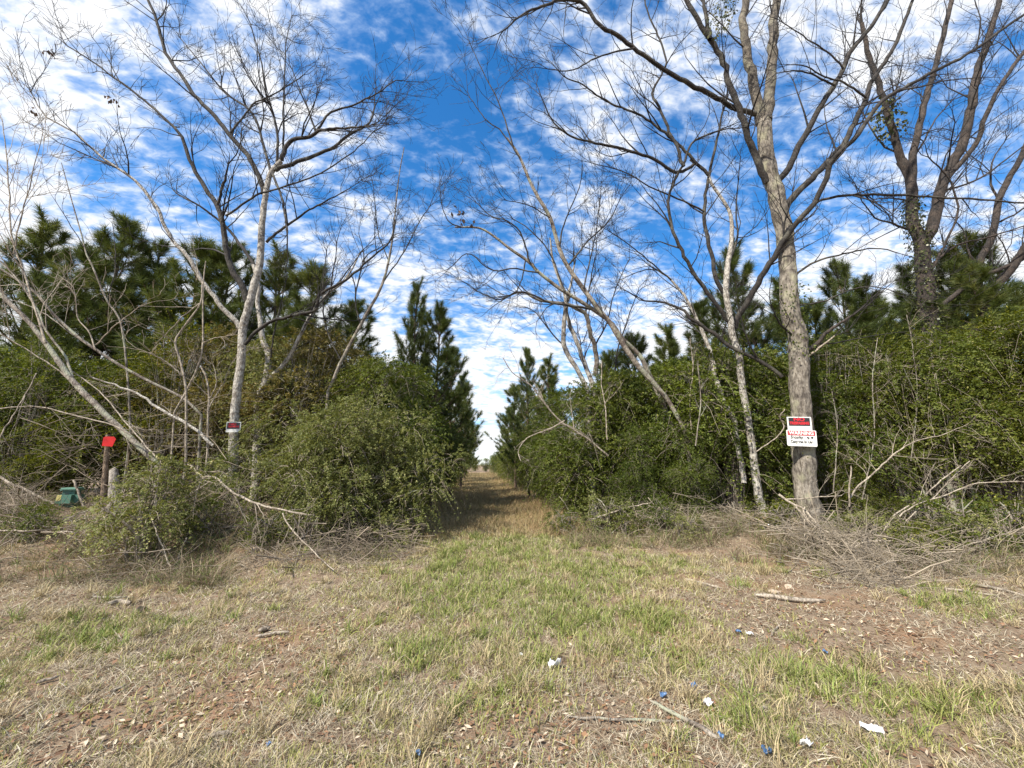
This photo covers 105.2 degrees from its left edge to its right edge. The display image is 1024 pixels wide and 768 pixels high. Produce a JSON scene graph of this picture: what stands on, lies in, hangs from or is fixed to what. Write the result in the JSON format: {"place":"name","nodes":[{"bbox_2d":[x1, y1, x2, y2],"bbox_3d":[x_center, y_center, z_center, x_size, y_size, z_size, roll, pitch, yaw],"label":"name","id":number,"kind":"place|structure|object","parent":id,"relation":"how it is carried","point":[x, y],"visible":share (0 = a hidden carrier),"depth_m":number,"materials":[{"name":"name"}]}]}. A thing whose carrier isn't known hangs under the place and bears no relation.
{"place":"outdoors","nodes":[
{"label":"outdoors","id":0,"kind":"place"},
{"bbox_2d":[0,466,1023,767],"bbox_3d":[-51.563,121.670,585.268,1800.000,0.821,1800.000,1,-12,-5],"label":"ground","id":1,"kind":"structure","parent":0,"point":[946,728],"depth_m":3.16,"materials":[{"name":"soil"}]},
{"bbox_2d":[0,343,57,487],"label":"privet shrub","id":2,"kind":"object","parent":1,"relation":"on","point":[4,350],"visible":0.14,"depth_m":9.84,"materials":[{"name":"green plant"}]},
{"bbox_2d":[0,501,66,545],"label":"privet shrub","id":3,"kind":"object","parent":1,"relation":"on","point":[30,520],"visible":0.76,"depth_m":6.40,"materials":[{"name":"green plant"}]},
{"bbox_2d":[0,200,80,411],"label":"pine tree","id":4,"kind":"object","parent":1,"relation":"on","point":[42,236],"visible":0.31,"depth_m":13.51,"materials":[{"name":"green plant"}]},
{"bbox_2d":[0,327,93,497],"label":"privet shrub","id":5,"kind":"object","parent":1,"relation":"on","point":[31,400],"visible":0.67,"depth_m":9.10,"materials":[{"name":"green plant"}]},
{"bbox_2d":[0,413,97,499],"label":"privet shrub","id":6,"kind":"object","parent":1,"relation":"on","point":[33,476],"visible":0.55,"depth_m":8.87,"materials":[{"name":"green plant"}]},
{"bbox_2d":[0,240,146,478],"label":"pine tree","id":7,"kind":"object","parent":1,"relation":"on","point":[78,252],"visible":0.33,"depth_m":11.93,"materials":[{"name":"green plant"}]},
{"bbox_2d":[0,355,148,497],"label":"privet shrub","id":8,"kind":"object","parent":1,"relation":"on","point":[82,371],"visible":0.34,"depth_m":9.37,"materials":[{"name":"green plant"}]},
{"bbox_2d":[0,60,159,512],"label":"leaning tree","id":9,"kind":"object","parent":1,"relation":"on","point":[66,373],"visible":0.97,"depth_m":7.77,"materials":[{"name":"grey plant"}]},
{"bbox_2d":[1,207,172,486],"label":"pine tree","id":10,"kind":"object","parent":1,"relation":"on","point":[123,244],"visible":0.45,"depth_m":12.39,"materials":[{"name":"green plant"}]},
{"bbox_2d":[40,161,146,495],"bbox_3d":[-9.640,-1.310,8.693,2.907,8.232,1.237,1,-12,-5],"label":"sapling","id":11,"kind":"object","parent":1,"relation":"on","point":[122,332],"visible":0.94,"depth_m":9.04,"materials":[{"name":"grey plant"}]},
{"bbox_2d":[0,252,204,500],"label":"leaning tree","id":12,"kind":"object","parent":1,"relation":"on","point":[72,332],"visible":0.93,"depth_m":8.36,"materials":[{"name":"grey plant"}]},
{"bbox_2d":[3,350,203,497],"bbox_3d":[-9.910,1.425,10.337,3.299,4.903,3.661,2,-12,-11],"label":"privet shrub","id":13,"kind":"object","parent":1,"relation":"on","point":[113,459],"visible":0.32,"depth_m":9.53,"materials":[{"name":"green plant"}]},
{"bbox_2d":[65,236,197,384],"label":"pine tree","id":14,"kind":"object","parent":1,"relation":"on","point":[152,262],"visible":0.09,"depth_m":13.80,"materials":[{"name":"green plant"}]},
{"bbox_2d":[42,451,241,577],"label":"privet bush","id":15,"kind":"object","parent":1,"relation":"on","point":[140,528],"visible":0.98,"depth_m":5.84,"materials":[{"name":"green plant"}]},
{"bbox_2d":[96,284,202,497],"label":"sapling","id":16,"kind":"object","parent":1,"relation":"on","point":[183,374],"visible":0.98,"depth_m":7.83,"materials":[{"name":"grey wood"}]},
{"bbox_2d":[79,310,249,497],"bbox_3d":[-8.569,0.428,9.540,2.561,4.999,2.912,-2,-12,9],"label":"privet shrub","id":17,"kind":"object","parent":1,"relation":"on","point":[157,379],"visible":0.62,"depth_m":9.62,"materials":[{"name":"green plant"}]},
{"bbox_2d":[80,234,254,425],"bbox_3d":[-10.688,-0.905,12.558,4.936,8.895,4.389,-7,-14,31],"label":"pine tree","id":18,"kind":"object","parent":1,"relation":"on","point":[215,315],"visible":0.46,"depth_m":12.36,"materials":[{"name":"green plant"}]},
{"bbox_2d":[99,322,278,499],"bbox_3d":[-8.336,0.976,10.243,4.729,5.543,3.431,-7,-14,32],"label":"privet shrub","id":19,"kind":"object","parent":1,"relation":"on","point":[216,332],"visible":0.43,"depth_m":9.83,"materials":[{"name":"green plant"}]},
{"bbox_2d":[151,495,229,545],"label":"privet shrub","id":20,"kind":"object","parent":1,"relation":"on","point":[203,520],"visible":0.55,"depth_m":6.52,"materials":[{"name":"green plant"}]},
{"bbox_2d":[132,236,266,488],"bbox_3d":[-10.201,-0.894,13.330,4.417,9.195,4.261,-4,-12,18],"label":"pine tree","id":21,"kind":"object","parent":1,"relation":"on","point":[223,279],"visible":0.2,"depth_m":13.13,"materials":[{"name":"green plant"}]},
{"bbox_2d":[167,233,266,496],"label":"sapling","id":22,"kind":"object","parent":1,"relation":"on","point":[180,401],"visible":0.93,"depth_m":8.27,"materials":[{"name":"grey wood"}]},
{"bbox_2d":[0,372,438,590],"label":"twig tangle","id":23,"kind":"object","parent":1,"relation":"on","point":[16,495],"visible":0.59,"depth_m":6.61,"materials":[{"name":"wood"}]},
{"bbox_2d":[194,454,245,511],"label":"privet shrub","id":24,"kind":"object","parent":1,"relation":"on","point":[225,469],"visible":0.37,"depth_m":7.70,"materials":[{"name":"green plant"}]},
{"bbox_2d":[0,0,446,503],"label":"forked tree","id":25,"kind":"object","parent":1,"relation":"on","point":[248,296],"visible":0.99,"depth_m":9.51,"materials":[{"name":"grey plant"}]},
{"bbox_2d":[175,464,318,542],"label":"fallen branch","id":26,"kind":"object","parent":1,"relation":"on","point":[241,496],"visible":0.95,"depth_m":6.18,"materials":[{"name":"grey wood"}]},
{"bbox_2d":[161,334,332,503],"bbox_3d":[-6.452,1.328,10.417,4.059,5.436,3.657,3,-12,-16],"label":"privet shrub","id":27,"kind":"object","parent":1,"relation":"on","point":[260,359],"visible":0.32,"depth_m":9.90,"materials":[{"name":"green plant"}]},
{"bbox_2d":[192,235,321,488],"bbox_3d":[-8.840,-0.889,13.950,4.880,9.552,4.292,2,-12,-7],"label":"pine tree","id":28,"kind":"object","parent":1,"relation":"on","point":[277,282],"visible":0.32,"depth_m":14.31,"materials":[{"name":"green plant"}]},
{"bbox_2d":[233,511,294,552],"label":"privet shrub","id":29,"kind":"object","parent":1,"relation":"on","point":[267,537],"visible":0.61,"depth_m":6.49,"materials":[{"name":"green plant"}]},
{"bbox_2d":[144,164,389,504],"bbox_3d":[-6.992,-1.778,10.270,6.954,9.877,2.177,-1,-12,3],"label":"forked tree","id":30,"kind":"object","parent":1,"relation":"on","point":[265,344],"visible":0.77,"depth_m":10.05,"materials":[{"name":"grey plant"}]},
{"bbox_2d":[205,323,368,502],"bbox_3d":[-5.472,1.148,10.637,3.501,5.656,4.826,-6,-13,27],"label":"privet shrub","id":31,"kind":"object","parent":1,"relation":"on","point":[353,354],"visible":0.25,"depth_m":9.77,"materials":[{"name":"green plant"}]},
{"bbox_2d":[220,256,361,416],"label":"pine tree","id":32,"kind":"object","parent":1,"relation":"on","point":[303,278],"visible":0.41,"depth_m":13.42,"materials":[{"name":"green plant"}]},
{"bbox_2d":[257,500,336,548],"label":"privet shrub","id":33,"kind":"object","parent":1,"relation":"on","point":[295,519],"visible":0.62,"depth_m":6.74,"materials":[{"name":"green plant"}]},
{"bbox_2d":[257,319,352,506],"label":"privet shrub","id":34,"kind":"object","parent":1,"relation":"on","point":[324,386],"visible":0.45,"depth_m":10.01,"materials":[{"name":"green plant"}]},
{"bbox_2d":[211,385,474,548],"bbox_3d":[-3.508,2.105,8.081,5.460,4.448,3.516,1,-12,-5],"label":"privet bush","id":35,"kind":"object","parent":1,"relation":"on","point":[336,480],"visible":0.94,"depth_m":7.88,"materials":[{"name":"green plant"}]},
{"bbox_2d":[311,297,393,401],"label":"pine tree","id":36,"kind":"object","parent":1,"relation":"on","point":[350,315],"visible":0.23,"depth_m":14.97,"materials":[{"name":"green plant"}]},
{"bbox_2d":[309,360,435,520],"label":"privet shrub","id":37,"kind":"object","parent":1,"relation":"on","point":[354,389],"visible":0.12,"depth_m":10.06,"materials":[{"name":"green plant"}]},
{"bbox_2d":[295,141,455,416],"bbox_3d":[-3.622,-1.742,10.066,4.163,10.286,2.593,1,-12,-5],"label":"sapling","id":38,"kind":"object","parent":1,"relation":"on","point":[361,322],"visible":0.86,"depth_m":10.36,"materials":[{"name":"grey plant"}]},
{"bbox_2d":[323,349,451,527],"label":"privet shrub","id":39,"kind":"object","parent":1,"relation":"on","point":[382,366],"visible":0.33,"depth_m":10.00,"materials":[{"name":"green plant"}]},
{"bbox_2d":[366,509,416,550],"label":"privet shrub","id":40,"kind":"object","parent":1,"relation":"on","point":[386,519],"visible":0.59,"depth_m":7.24,"materials":[{"name":"green plant"}]},
{"bbox_2d":[374,356,454,514],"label":"privet shrub","id":41,"kind":"object","parent":1,"relation":"on","point":[413,379],"visible":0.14,"depth_m":12.48,"materials":[{"name":"green plant"}]},
{"bbox_2d":[392,273,444,503],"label":"pine tree","id":42,"kind":"object","parent":1,"relation":"on","point":[413,336],"visible":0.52,"depth_m":14.74,"materials":[{"name":"green plant"}]},
{"bbox_2d":[401,299,486,505],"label":"pine tree","id":43,"kind":"object","parent":1,"relation":"on","point":[439,328],"visible":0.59,"depth_m":14.64,"materials":[{"name":"green plant"}]},
{"bbox_2d":[437,344,483,494],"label":"pine tree","id":44,"kind":"object","parent":1,"relation":"on","point":[468,401],"visible":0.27,"depth_m":19.31,"materials":[{"name":"green plant"}]},
{"bbox_2d":[315,470,645,542],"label":"brown sedge","id":45,"kind":"object","parent":1,"relation":"on","point":[475,484],"visible":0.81,"depth_m":11.94,"materials":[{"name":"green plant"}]},
{"bbox_2d":[482,382,532,489],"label":"pine tree","id":46,"kind":"object","parent":1,"relation":"on","point":[505,419],"visible":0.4,"depth_m":23.78,"materials":[{"name":"green plant"}]},
{"bbox_2d":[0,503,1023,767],"bbox_3d":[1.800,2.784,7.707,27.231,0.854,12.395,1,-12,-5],"label":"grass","id":47,"kind":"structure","parent":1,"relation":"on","point":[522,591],"depth_m":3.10,"materials":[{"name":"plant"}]},
{"bbox_2d":[0,499,1023,767],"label":"leaf litter","id":48,"kind":"object","parent":1,"relation":"on","point":[458,759],"visible":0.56,"depth_m":2.55,"materials":[{"name":"plant"}]},
{"bbox_2d":[0,486,1023,589],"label":"dead weeds","id":49,"kind":"object","parent":1,"relation":"on","point":[192,573],"visible":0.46,"depth_m":6.00,"materials":[{"name":"brown plant"}]},
{"bbox_2d":[503,345,541,499],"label":"pine tree","id":50,"kind":"object","parent":1,"relation":"on","point":[527,370],"visible":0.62,"depth_m":17.84,"materials":[{"name":"green plant"}]},
{"bbox_2d":[508,351,570,503],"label":"pine tree","id":51,"kind":"object","parent":1,"relation":"on","point":[551,381],"visible":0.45,"depth_m":15.62,"materials":[{"name":"green plant"}]},
{"bbox_2d":[399,154,688,514],"bbox_3d":[0.767,-1.252,9.547,6.999,9.075,2.746,1,-12,-5],"label":"arching tree","id":52,"kind":"object","parent":1,"relation":"on","point":[593,309],"visible":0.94,"depth_m":9.80,"materials":[{"name":"grey plant"}]},
{"bbox_2d":[510,387,584,511],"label":"privet shrub","id":53,"kind":"object","parent":1,"relation":"on","point":[549,401],"visible":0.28,"depth_m":12.82,"materials":[{"name":"green plant"}]},
{"bbox_2d":[431,0,692,505],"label":"arching tree","id":54,"kind":"object","parent":1,"relation":"on","point":[635,362],"visible":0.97,"depth_m":9.79,"materials":[{"name":"grey plant"}]},
{"bbox_2d":[465,204,662,519],"bbox_3d":[1.639,-0.682,10.779,6.168,8.918,3.029,1,-12,-5],"label":"multi stem tree","id":55,"kind":"object","parent":1,"relation":"on","point":[565,317],"visible":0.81,"depth_m":11.06,"materials":[{"name":"grey plant"}]},
{"bbox_2d":[522,382,640,521],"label":"privet shrub","id":56,"kind":"object","parent":1,"relation":"on","point":[557,443],"visible":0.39,"depth_m":10.48,"materials":[{"name":"green plant"}]},
{"bbox_2d":[534,363,673,519],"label":"privet shrub","id":57,"kind":"object","parent":1,"relation":"on","point":[601,476],"visible":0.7,"depth_m":10.19,"materials":[{"name":"green plant"}]},
{"bbox_2d":[572,491,641,537],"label":"privet shrub","id":58,"kind":"object","parent":1,"relation":"on","point":[601,521],"visible":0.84,"depth_m":8.15,"materials":[{"name":"green plant"}]},
{"bbox_2d":[599,329,671,458],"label":"pine tree","id":59,"kind":"object","parent":1,"relation":"on","point":[640,346],"visible":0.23,"depth_m":11.87,"materials":[{"name":"green plant"}]},
{"bbox_2d":[600,423,696,523],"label":"privet shrub","id":60,"kind":"object","parent":1,"relation":"on","point":[646,487],"visible":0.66,"depth_m":9.32,"materials":[{"name":"green plant"}]},
{"bbox_2d":[633,494,683,536],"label":"privet shrub","id":61,"kind":"object","parent":1,"relation":"on","point":[659,506],"visible":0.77,"depth_m":8.04,"materials":[{"name":"green plant"}]},
{"bbox_2d":[598,356,737,513],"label":"privet shrub","id":62,"kind":"object","parent":1,"relation":"on","point":[662,427],"visible":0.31,"depth_m":9.70,"materials":[{"name":"green plant"}]},
{"bbox_2d":[651,322,686,386],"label":"pine tree","id":63,"kind":"object","parent":1,"relation":"on","point":[670,345],"visible":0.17,"depth_m":14.88,"materials":[{"name":"green plant"}]},
{"bbox_2d":[658,428,730,516],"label":"privet shrub","id":64,"kind":"object","parent":1,"relation":"on","point":[698,474],"visible":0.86,"depth_m":8.87,"materials":[{"name":"green plant"}]},
{"bbox_2d":[659,297,770,490],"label":"pine tree","id":65,"kind":"object","parent":1,"relation":"on","point":[701,310],"visible":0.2,"depth_m":10.88,"materials":[{"name":"green plant"}]},
{"bbox_2d":[624,343,807,513],"bbox_3d":[5.258,1.417,10.361,4.932,4.987,5.037,7,-13,-30],"label":"privet shrub","id":66,"kind":"object","parent":1,"relation":"on","point":[683,401],"visible":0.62,"depth_m":9.43,"materials":[{"name":"green plant"}]},
{"bbox_2d":[457,0,1004,527],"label":"signed tree","id":67,"kind":"object","parent":1,"relation":"on","point":[793,324],"visible":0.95,"depth_m":9.25,"materials":[{"name":"grey plant"}]},
{"bbox_2d":[786,430,816,446],"bbox_3d":[5.870,1.097,7.937,0.549,0.350,0.010,-2,-12,12],"label":"warning sign","id":68,"kind":"object","parent":67,"relation":"attached to","point":[802,438],"visible":1,"depth_m":7.94,"materials":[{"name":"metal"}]},
{"bbox_2d":[676,324,791,512],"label":"privet shrub","id":69,"kind":"object","parent":1,"relation":"on","point":[732,497],"visible":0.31,"depth_m":9.52,"materials":[{"name":"green plant"}]},
{"bbox_2d":[685,233,787,459],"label":"pine tree","id":70,"kind":"object","parent":1,"relation":"on","point":[755,327],"visible":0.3,"depth_m":12.47,"materials":[{"name":"green plant"}]},
{"bbox_2d":[510,0,1023,515],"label":"multi stem tree","id":71,"kind":"object","parent":1,"relation":"on","point":[732,322],"visible":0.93,"depth_m":9.31,"materials":[{"name":"grey plant"}]},
{"bbox_2d":[691,343,852,517],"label":"privet shrub","id":72,"kind":"object","parent":1,"relation":"on","point":[767,454],"visible":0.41,"depth_m":9.58,"materials":[{"name":"green plant"}]},
{"bbox_2d":[742,495,805,535],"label":"privet shrub","id":73,"kind":"object","parent":1,"relation":"on","point":[768,509],"visible":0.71,"depth_m":7.68,"materials":[{"name":"green plant"}]},
{"bbox_2d":[531,486,1023,599],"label":"brush heap","id":74,"kind":"object","parent":1,"relation":"on","point":[853,536],"visible":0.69,"depth_m":5.89,"materials":[{"name":"grey wood"}]},
{"bbox_2d":[756,275,840,398],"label":"pine tree","id":75,"kind":"object","parent":1,"relation":"on","point":[807,307],"visible":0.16,"depth_m":13.18,"materials":[{"name":"green plant"}]},
{"bbox_2d":[800,294,847,372],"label":"pine tree","id":76,"kind":"object","parent":1,"relation":"on","point":[819,310],"visible":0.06,"depth_m":14.99,"materials":[{"name":"green plant"}]},
{"bbox_2d":[760,325,898,524],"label":"privet shrub","id":77,"kind":"object","parent":1,"relation":"on","point":[814,337],"visible":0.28,"depth_m":9.40,"materials":[{"name":"green plant"}]},
{"bbox_2d":[755,353,945,531],"bbox_3d":[7.760,1.733,9.616,3.586,5.330,3.980,-2,-12,10],"label":"privet shrub","id":78,"kind":"object","parent":1,"relation":"on","point":[825,377],"visible":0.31,"depth_m":8.96,"materials":[{"name":"green plant"}]},
{"bbox_2d":[809,257,901,426],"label":"pine tree","id":79,"kind":"object","parent":1,"relation":"on","point":[831,287],"visible":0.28,"depth_m":12.71,"materials":[{"name":"green plant"}]},
{"bbox_2d":[818,445,913,533],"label":"privet shrub","id":80,"kind":"object","parent":1,"relation":"on","point":[873,500],"visible":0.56,"depth_m":8.59,"materials":[{"name":"green plant"}]},
{"bbox_2d":[810,328,922,531],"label":"privet shrub","id":81,"kind":"object","parent":1,"relation":"on","point":[848,395],"visible":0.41,"depth_m":9.07,"materials":[{"name":"green plant"}]},
{"bbox_2d":[832,505,928,562],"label":"privet shrub","id":82,"kind":"object","parent":1,"relation":"on","point":[867,513],"visible":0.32,"depth_m":6.45,"materials":[{"name":"green plant"}]},
{"bbox_2d":[825,271,953,481],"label":"pine tree","id":83,"kind":"object","parent":1,"relation":"on","point":[865,319],"visible":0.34,"depth_m":10.64,"materials":[{"name":"green plant"}]},
{"bbox_2d":[813,365,973,532],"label":"privet shrub","id":84,"kind":"object","parent":1,"relation":"on","point":[855,396],"visible":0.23,"depth_m":8.94,"materials":[{"name":"green plant"}]},
{"bbox_2d":[835,322,964,535],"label":"privet shrub","id":85,"kind":"object","parent":1,"relation":"on","point":[885,347],"visible":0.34,"depth_m":9.04,"materials":[{"name":"green plant"}]},
{"bbox_2d":[803,0,1023,514],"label":"ivy clad tree","id":86,"kind":"object","parent":1,"relation":"on","point":[934,215],"visible":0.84,"depth_m":10.93,"materials":[{"name":"brown plant"}]},
{"bbox_2d":[883,520,944,560],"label":"privet shrub","id":87,"kind":"object","parent":1,"relation":"on","point":[906,531],"visible":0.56,"depth_m":6.06,"materials":[{"name":"green plant"}]},
{"bbox_2d":[873,255,966,508],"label":"pine tree","id":88,"kind":"object","parent":1,"relation":"on","point":[907,284],"visible":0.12,"depth_m":13.81,"materials":[{"name":"green plant"}]},
{"bbox_2d":[840,326,1023,533],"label":"privet shrub","id":89,"kind":"object","parent":1,"relation":"on","point":[936,384],"visible":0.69,"depth_m":8.43,"materials":[{"name":"green plant"}]},
{"bbox_2d":[820,399,1000,497],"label":"bare stem","id":90,"kind":"object","parent":89,"relation":"attached to","point":[876,470],"visible":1,"depth_m":7.44,"materials":[{"name":"grey wood"}]},
{"bbox_2d":[872,293,1023,496],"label":"pine tree","id":91,"kind":"object","parent":1,"relation":"on","point":[906,306],"visible":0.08,"depth_m":10.62,"materials":[{"name":"green plant"}]},
{"bbox_2d":[896,315,1013,533],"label":"privet shrub","id":92,"kind":"object","parent":1,"relation":"on","point":[950,333],"visible":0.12,"depth_m":8.99,"materials":[{"name":"green plant"}]},
{"bbox_2d":[888,491,1022,558],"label":"privet shrub","id":93,"kind":"object","parent":1,"relation":"on","point":[943,507],"visible":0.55,"depth_m":6.46,"materials":[{"name":"green plant"}]},
{"bbox_2d":[901,353,1023,534],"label":"privet shrub","id":94,"kind":"object","parent":1,"relation":"on","point":[993,489],"visible":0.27,"depth_m":8.28,"materials":[{"name":"green plant"}]},
{"bbox_2d":[913,509,1015,557],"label":"privet shrub","id":95,"kind":"object","parent":1,"relation":"on","point":[984,520],"visible":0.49,"depth_m":6.23,"materials":[{"name":"green plant"}]},
{"bbox_2d":[931,247,1000,341],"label":"pine tree","id":96,"kind":"object","parent":1,"relation":"on","point":[942,280],"visible":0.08,"depth_m":12.98,"materials":[{"name":"green plant"}]},
{"bbox_2d":[921,83,1023,337],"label":"dark tree","id":97,"kind":"object","parent":1,"relation":"on","point":[1011,267],"visible":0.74,"depth_m":10.88,"materials":[{"name":"brown plant"}]},
{"bbox_2d":[925,306,1023,487],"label":"privet shrub","id":98,"kind":"object","parent":1,"relation":"on","point":[1017,337],"visible":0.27,"depth_m":8.55,"materials":[{"name":"green plant"}]},
{"bbox_2d":[932,225,1023,375],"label":"pine tree","id":99,"kind":"object","parent":1,"relation":"on","point":[1017,296],"visible":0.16,"depth_m":12.45,"materials":[{"name":"green plant"}]},
{"bbox_2d":[941,258,1023,372],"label":"pine tree","id":100,"kind":"object","parent":1,"relation":"on","point":[985,296],"visible":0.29,"depth_m":10.41,"materials":[{"name":"green plant"}]},
{"bbox_2d":[949,492,1023,552],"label":"privet shrub","id":101,"kind":"object","parent":1,"relation":"on","point":[1007,503],"visible":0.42,"depth_m":6.59,"materials":[{"name":"green plant"}]},
{"bbox_2d":[0,0,1023,464],"label":"sky","id":102,"kind":"structure","parent":0,"point":[351,21],"materials":[{"name":"blue"}]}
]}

